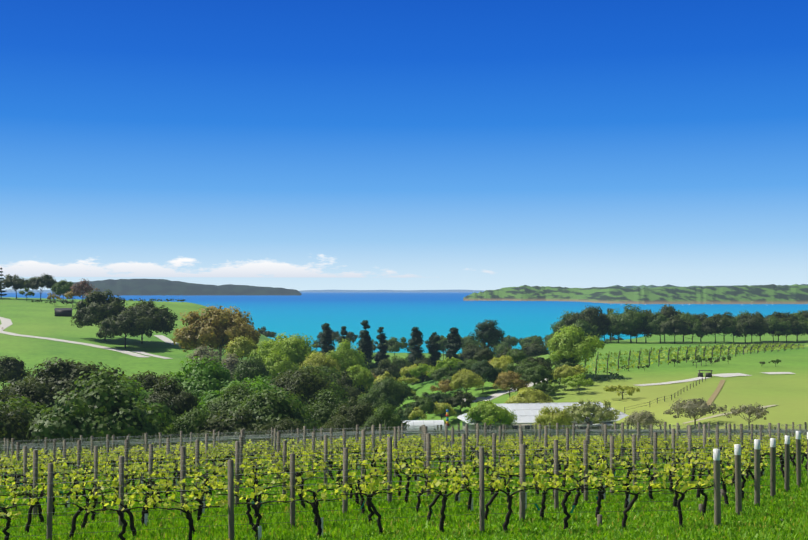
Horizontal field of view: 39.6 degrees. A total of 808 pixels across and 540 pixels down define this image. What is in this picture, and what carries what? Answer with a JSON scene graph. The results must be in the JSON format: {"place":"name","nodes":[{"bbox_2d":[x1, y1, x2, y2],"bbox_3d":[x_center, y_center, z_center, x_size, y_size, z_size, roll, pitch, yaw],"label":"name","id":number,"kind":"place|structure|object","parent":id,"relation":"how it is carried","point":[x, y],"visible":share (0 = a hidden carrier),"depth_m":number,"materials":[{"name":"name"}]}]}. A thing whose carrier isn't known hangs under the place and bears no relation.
{"place":"outdoors","nodes":[
{"label":"outdoors","id":0,"kind":"place"},
{"bbox_2d":[2,290,51,291],"bbox_3d":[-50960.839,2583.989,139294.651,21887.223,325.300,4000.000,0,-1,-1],"label":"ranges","id":1,"kind":"object","parent":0,"point":[28,290],"visible":0.4,"depth_m":138384.06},
{"bbox_2d":[52,279,301,294],"bbox_3d":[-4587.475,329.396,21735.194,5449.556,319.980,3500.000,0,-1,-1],"label":"headland","id":2,"kind":"structure","parent":0,"point":[141,287],"depth_m":20542.06,"materials":[{"name":"green plant"}]},
{"bbox_2d":[299,290,483,291],"bbox_3d":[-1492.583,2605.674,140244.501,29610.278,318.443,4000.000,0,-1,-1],"label":"ranges","id":3,"kind":"object","parent":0,"point":[392,291],"visible":0.75,"depth_m":138876.97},
{"bbox_2d":[0,297,807,539],"bbox_3d":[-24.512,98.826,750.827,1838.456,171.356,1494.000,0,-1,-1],"label":"ground","id":4,"kind":"structure","parent":0,"point":[786,395],"depth_m":332.73,"materials":[{"name":"green plant"}]},
{"bbox_2d":[2,308,775,437],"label":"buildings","id":5,"kind":"structure","parent":4,"relation":"on","point":[63,311],"depth_m":233.42,"materials":[{"name":"paint"}]},
{"bbox_2d":[0,317,794,423],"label":"gravel paths","id":6,"kind":"structure","parent":4,"relation":"on","point":[6,322],"depth_m":308.91,"materials":[{"name":"beige gravel"}]},
{"bbox_2d":[0,268,807,464],"bbox_3d":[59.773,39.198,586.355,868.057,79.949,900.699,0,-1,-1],"label":"trees","id":7,"kind":"object","parent":4,"relation":"on","point":[284,383],"depth_m":270.66,"materials":[{"name":"green plant"}]},
{"bbox_2d":[0,433,807,539],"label":"vine","id":8,"kind":"object","parent":4,"relation":"on","point":[602,467],"depth_m":32.41,"materials":[{"name":"green plant"}]},
{"bbox_2d":[0,448,807,539],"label":"grass tufts","id":9,"kind":"object","parent":4,"relation":"on","point":[650,521],"visible":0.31,"depth_m":28.59,"materials":[{"name":"green plant"}]},
{"bbox_2d":[0,422,807,539],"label":"vineyard posts","id":10,"kind":"object","parent":4,"relation":"on","point":[718,491],"visible":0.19,"depth_m":34.62,"materials":[{"name":"grey wood"}]},
{"bbox_2d":[0,425,807,537],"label":"vineyard wires","id":11,"kind":"object","parent":10,"relation":"attached to","point":[471,432],"visible":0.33,"depth_m":39.60,"materials":[{"name":"grey metal"}]},
{"bbox_2d":[4,431,807,539],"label":"post sleeves","id":12,"kind":"object","parent":10,"relation":"attached to","point":[737,451],"visible":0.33,"depth_m":30.16,"materials":[{"name":"white plastic"}]},
{"bbox_2d":[403,402,627,436],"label":"glass roofs","id":13,"kind":"structure","parent":4,"relation":"on","point":[526,408],"depth_m":232.41,"materials":[{"name":"white glass"}]},
{"bbox_2d":[534,341,798,383],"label":"grapevines","id":14,"kind":"object","parent":4,"relation":"on","point":[730,346],"visible":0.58,"depth_m":379.54,"materials":[{"name":"green plant"}]},
{"bbox_2d":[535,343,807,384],"bbox_3d":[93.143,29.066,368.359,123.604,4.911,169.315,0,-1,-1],"label":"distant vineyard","id":15,"kind":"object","parent":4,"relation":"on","point":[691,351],"visible":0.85,"depth_m":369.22,"materials":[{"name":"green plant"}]},
{"bbox_2d":[0,292,807,353],"bbox_3d":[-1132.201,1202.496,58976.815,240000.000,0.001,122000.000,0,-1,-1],"label":"sea","id":16,"kind":"structure","parent":0,"point":[398,315],"depth_m":4149.60,"materials":[{"name":"blue liquid"}]},
{"bbox_2d":[0,0,807,290],"label":"sky","id":17,"kind":"structure","parent":0,"point":[300,145],"materials":[{"name":"blue"}]},
{"bbox_2d":[463,284,807,303],"bbox_3d":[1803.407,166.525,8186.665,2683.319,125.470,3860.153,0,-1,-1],"label":"headland","id":18,"kind":"structure","parent":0,"point":[773,294],"depth_m":6659.10,"materials":[{"name":"green plant"}]},
{"bbox_2d":[609,284,807,288],"bbox_3d":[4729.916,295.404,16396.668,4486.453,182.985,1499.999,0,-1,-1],"label":"hills","id":19,"kind":"structure","parent":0,"point":[649,286],"depth_m":16176.66,"materials":[{"name":"green plant"}]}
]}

